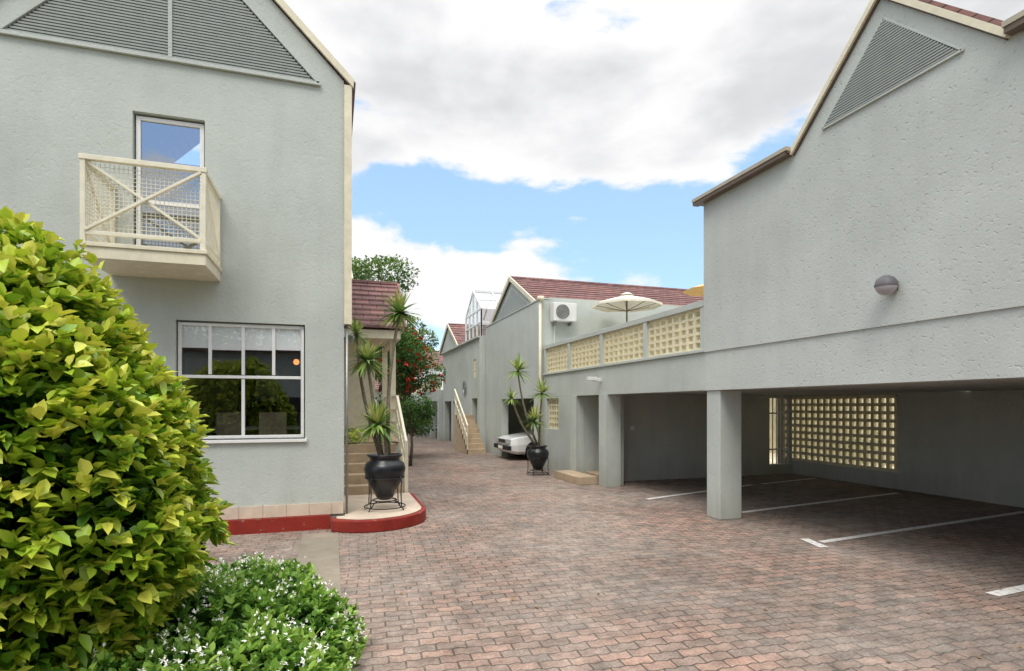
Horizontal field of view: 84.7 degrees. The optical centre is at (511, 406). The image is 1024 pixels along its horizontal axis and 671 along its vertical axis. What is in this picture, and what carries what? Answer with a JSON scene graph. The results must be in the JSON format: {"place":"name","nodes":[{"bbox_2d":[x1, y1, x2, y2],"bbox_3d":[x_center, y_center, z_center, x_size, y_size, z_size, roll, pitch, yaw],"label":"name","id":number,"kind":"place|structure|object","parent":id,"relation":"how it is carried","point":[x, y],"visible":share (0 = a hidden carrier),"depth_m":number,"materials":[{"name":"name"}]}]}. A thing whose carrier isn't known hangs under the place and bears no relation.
{"place":"outdoors","nodes":[
{"label":"outdoors","id":0,"kind":"place"},
{"bbox_2d":[375,378,381,404],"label":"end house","id":1,"kind":"structure","parent":0,"point":[376,389],"depth_m":45.83,"materials":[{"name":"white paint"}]},
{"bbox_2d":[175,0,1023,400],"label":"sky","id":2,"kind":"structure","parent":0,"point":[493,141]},
{"bbox_2d":[198,432,1023,670],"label":"paved driveway","id":3,"kind":"structure","parent":0,"point":[677,588],"depth_m":5.12,"materials":[{"name":"brown brick"}]},
{"bbox_2d":[0,0,355,534],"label":"townhouse","id":4,"kind":"structure","parent":3,"relation":"on","point":[227,264],"depth_m":7.48,"materials":[{"name":"paint"}]},
{"bbox_2d":[136,116,306,443],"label":"window frames","id":5,"kind":"structure","parent":4,"relation":"in","point":[139,119],"depth_m":7.45,"materials":[{"name":"white paint"}]},
{"bbox_2d":[344,334,353,343],"bbox_3d":[-2.663,-1.102,9.122,0.225,0.173,0.178,0,0,-18],"label":"wall lamp","id":6,"kind":"object","parent":4,"relation":"attached to","point":[350,340],"visible":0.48,"depth_m":9.07,"materials":[{"name":"grey metal"}]},
{"bbox_2d":[297,532,340,619],"bbox_3d":[-2.048,1.695,5.907,0.450,0.001,3.300,0,0,-18],"label":"concrete strip","id":7,"kind":"object","parent":3,"relation":"on","point":[320,551],"visible":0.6,"depth_m":6.37,"materials":[{"name":"beige concrete"}]},
{"bbox_2d":[344,279,407,494],"bbox_3d":[-3.016,-0.590,12.049,1.340,4.580,4.791,0,0,-18],"label":"entrance porch","id":8,"kind":"object","parent":3,"relation":"on","point":[367,300],"visible":0.54,"depth_m":12.12,"materials":[{"name":"beige paint"}]},
{"bbox_2d":[344,427,367,444],"bbox_3d":[-3.188,0.608,11.251,0.651,0.427,1.115,0,0,-18],"label":"planter shrub","id":9,"kind":"object","parent":8,"relation":"on","point":[353,437],"visible":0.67,"depth_m":11.09,"materials":[{"name":"green plant"}]},
{"bbox_2d":[331,493,425,532],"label":"entrance platform","id":10,"kind":"structure","parent":3,"relation":"on","point":[358,518],"depth_m":7.90,"materials":[{"name":"concrete"}]},
{"bbox_2d":[344,289,420,511],"bbox_3d":[-1.963,-0.153,8.595,1.311,3.351,1.501,0,0,-18],"label":"potted yucca","id":11,"kind":"object","parent":10,"relation":"on","point":[384,473],"visible":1,"depth_m":8.34,"materials":[{"name":"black plant"}]},
{"bbox_2d":[352,254,420,307],"bbox_3d":[-6.949,-2.659,25.002,5.731,8.725,5.443,0,0,-18],"label":"garden tree","id":12,"kind":"object","parent":3,"relation":"on","point":[367,271],"visible":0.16,"depth_m":24.27,"materials":[{"name":"green plant"}]},
{"bbox_2d":[379,316,427,393],"bbox_3d":[-4.909,-1.086,24.002,2.636,5.580,2.899,0,0,36],"label":"garden tree","id":13,"kind":"object","parent":3,"relation":"on","point":[420,324],"visible":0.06,"depth_m":24.07,"materials":[{"name":"green plant"}]},
{"bbox_2d":[375,391,435,437],"bbox_3d":[-3.573,0.414,19.137,1.972,2.579,2.343,0,0,-41],"label":"hibiscus bush","id":14,"kind":"object","parent":3,"relation":"on","point":[412,396],"visible":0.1,"depth_m":18.93,"materials":[{"name":"green plant"}]},
{"bbox_2d":[375,340,438,384],"bbox_3d":[-6.573,-1.391,30.251,4.191,6.189,4.741,0,0,28],"label":"garden tree","id":15,"kind":"object","parent":3,"relation":"on","point":[433,349],"visible":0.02,"depth_m":30.79,"materials":[{"name":"green plant"}]},
{"bbox_2d":[375,327,446,434],"bbox_3d":[-3.411,-0.407,16.923,2.516,4.218,2.320,0,0,40],"label":"hibiscus bush","id":16,"kind":"object","parent":3,"relation":"on","point":[409,381],"visible":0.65,"depth_m":16.53,"materials":[{"name":"green plant"}]},
{"bbox_2d":[396,393,437,465],"bbox_3d":[-2.905,0.664,16.066,1.352,2.080,1.189,0,0,31],"label":"hibiscus bush","id":17,"kind":"object","parent":3,"relation":"on","point":[413,427],"visible":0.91,"depth_m":15.96,"materials":[{"name":"green plant"}]},
{"bbox_2d":[502,352,556,475],"bbox_3d":[0.434,0.197,13.705,1.666,3.000,0.991,0,0,-18],"label":"potted yucca","id":18,"kind":"object","parent":3,"relation":"on","point":[537,454],"visible":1,"depth_m":13.68,"materials":[{"name":"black plant"}]},
{"label":"soil bed","id":19,"kind":"object","parent":3,"relation":"on","visible":0},
{"bbox_2d":[0,206,237,670],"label":"rounded hedge","id":20,"kind":"object","parent":19,"relation":"on","point":[110,518],"visible":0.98,"depth_m":2.68,"materials":[{"name":"green plant"}]},
{"bbox_2d":[63,552,369,670],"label":"white flowering shrub","id":21,"kind":"object","parent":19,"relation":"on","point":[253,614],"visible":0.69,"depth_m":3.42,"materials":[{"name":"green plant"}]},
{"bbox_2d":[429,432,1023,605],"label":"carport floor","id":22,"kind":"structure","parent":0,"point":[982,556],"depth_m":8.20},
{"bbox_2d":[411,327,438,348],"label":"garden tree","id":23,"kind":"object","parent":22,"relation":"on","point":[432,334],"visible":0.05,"depth_m":41.66,"materials":[{"name":"green plant"}]},
{"bbox_2d":[411,350,442,439],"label":"distant block","id":24,"kind":"structure","parent":22,"relation":"on","point":[437,395],"depth_m":30.05,"materials":[{"name":"paint"}]},
{"bbox_2d":[438,323,486,453],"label":"stair block","id":25,"kind":"structure","parent":22,"relation":"on","point":[464,423],"depth_m":22.42,"materials":[{"name":"paint"}]},
{"bbox_2d":[463,381,465,394],"bbox_3d":[-1.955,-0.750,23.099,0.030,0.589,0.590,0,0,-18],"label":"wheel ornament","id":26,"kind":"object","parent":25,"relation":"attached to","point":[464,387],"visible":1,"depth_m":23.09,"materials":[{"name":"grey metal"}]},
{"bbox_2d":[465,290,501,340],"bbox_3d":[-0.440,-3.592,22.585,2.355,1.985,2.634,0,0,-18],"label":"rooftop conservatory","id":27,"kind":"object","parent":25,"relation":"on","point":[477,309],"visible":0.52,"depth_m":22.23,"materials":[{"name":"white paint"}]},
{"bbox_2d":[494,427,533,456],"bbox_3d":[1.723,1.005,18.710,4.420,1.390,1.800,0,0,-18],"label":"parked car","id":28,"kind":"object","parent":22,"relation":"on","point":[516,444],"visible":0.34,"depth_m":17.49,"materials":[{"name":"white metal"}]},
{"bbox_2d":[555,470,598,484],"bbox_3d":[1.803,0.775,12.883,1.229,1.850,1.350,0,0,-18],"label":"step","id":29,"kind":"structure","parent":22,"relation":"on","point":[580,478],"depth_m":12.55,"materials":[{"name":"beige stone"}]},
{"bbox_2d":[485,276,703,455],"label":"tiled block","id":30,"kind":"structure","parent":22,"relation":"on","point":[521,323],"depth_m":17.86,"materials":[{"name":"paint"}]},
{"bbox_2d":[550,302,575,342],"bbox_3d":[1.361,-1.848,15.332,0.745,1.904,0.336,0,0,-18],"label":"air conditioner unit","id":31,"kind":"object","parent":30,"relation":"attached to","point":[562,312],"visible":0.98,"depth_m":15.21,"materials":[{"name":"grey metal"}]},
{"bbox_2d":[707,390,740,519],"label":"columns","id":32,"kind":"structure","parent":22,"relation":"on","point":[723,454],"depth_m":8.43,"materials":[{"name":"paint"}]},
{"bbox_2d":[542,300,954,486],"bbox_3d":[4.596,0.030,12.851,5.730,3.340,7.010,0,0,-18],"label":"terrace structure","id":33,"kind":"object","parent":22,"relation":"on","point":[659,403],"visible":0.77,"depth_m":12.96,"materials":[{"name":"paint"}]},
{"bbox_2d":[587,377,601,381],"bbox_3d":[1.754,-0.570,11.970,0.320,0.100,0.100,0,0,-18],"label":"security camera","id":34,"kind":"object","parent":33,"relation":"attached to","point":[595,379],"visible":1,"depth_m":11.92,"materials":[{"name":"white plastic"}]},
{"bbox_2d":[547,308,699,428],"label":"breeze block parapet","id":35,"kind":"structure","parent":33,"relation":"on","point":[624,344],"depth_m":10.98,"materials":[{"name":"beige concrete"}]},
{"bbox_2d":[592,292,662,321],"bbox_3d":[3.054,-1.915,14.935,1.700,2.230,1.700,0,0,-7],"label":"patio umbrella","id":36,"kind":"object","parent":33,"relation":"on","point":[626,302],"visible":0.92,"depth_m":15.18,"materials":[{"name":"fabric"}]},
{"bbox_2d":[682,284,703,295],"bbox_3d":[5.280,-2.040,14.701,1.478,2.480,1.478,0,0,38],"label":"patio umbrella","id":37,"kind":"object","parent":33,"relation":"on","point":[698,290],"visible":0.12,"depth_m":15.10,"materials":[{"name":"yellow fabric"}]},
{"bbox_2d":[770,398,788,463],"bbox_3d":[6.675,0.625,14.081,0.660,1.650,0.030,0,0,-18],"label":"opening grille","id":38,"kind":"object","parent":33,"relation":"attached to","point":[780,413],"visible":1,"depth_m":14.10,"materials":[{"name":"metal"}]},
{"bbox_2d":[646,478,1023,595],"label":"parking line markings","id":39,"kind":"object","parent":22,"relation":"on","point":[1010,590],"visible":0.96,"depth_m":7.96,"materials":[{"name":"paint"}]},
{"bbox_2d":[777,390,1023,507],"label":"carport back wall","id":40,"kind":"structure","parent":22,"relation":"on","point":[968,445],"depth_m":10.43,"materials":[{"name":"paint"}]},
{"bbox_2d":[783,395,897,472],"bbox_3d":[7.448,0.565,12.942,0.090,1.600,3.060,0,0,-18],"label":"breeze block screen","id":41,"kind":"object","parent":40,"relation":"attached to","point":[798,431],"visible":0.95,"depth_m":12.65,"materials":[{"name":"beige concrete"}]},
{"bbox_2d":[704,0,1023,390],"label":"walls","id":42,"kind":"structure","parent":40,"relation":"on","point":[914,187],"depth_m":5.80,"materials":[{"name":"paint"}]},
{"bbox_2d":[692,0,1023,206],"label":"roof trim","id":43,"kind":"structure","parent":42,"relation":"on","point":[1007,29],"depth_m":6.04,"materials":[{"name":"beige paint"}]},
{"bbox_2d":[874,275,898,294],"bbox_3d":[3.809,-1.222,5.687,0.265,0.204,0.210,0,0,-18],"label":"wall lamp","id":44,"kind":"object","parent":42,"relation":"attached to","point":[886,284],"visible":1,"depth_m":5.62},
{"bbox_2d":[821,17,963,129],"bbox_3d":[3.841,-3.613,5.803,0.027,0.809,1.540,0,0,-18],"label":"gable vent","id":45,"kind":"object","parent":42,"relation":"attached to","point":[895,55],"visible":1,"depth_m":5.75,"materials":[{"name":"metal"}]},
{"bbox_2d":[770,453,893,468],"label":"side yard paving","id":46,"kind":"structure","parent":0,"point":[774,458],"depth_m":17.58,"materials":[{"name":"paint"}]},
{"bbox_2d":[793,425,877,462],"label":"side yard shrubs","id":47,"kind":"object","parent":46,"relation":"on","point":[835,444],"visible":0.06,"depth_m":17.00,"materials":[{"name":"green plant"}]},
{"label":"ground","id":48,"kind":"structure","parent":0,"visible":0},
{"bbox_2d":[770,398,893,465],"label":"boundary wall","id":49,"kind":"structure","parent":48,"relation":"on","point":[774,424],"depth_m":18.30,"materials":[{"name":"paint"}]}
]}

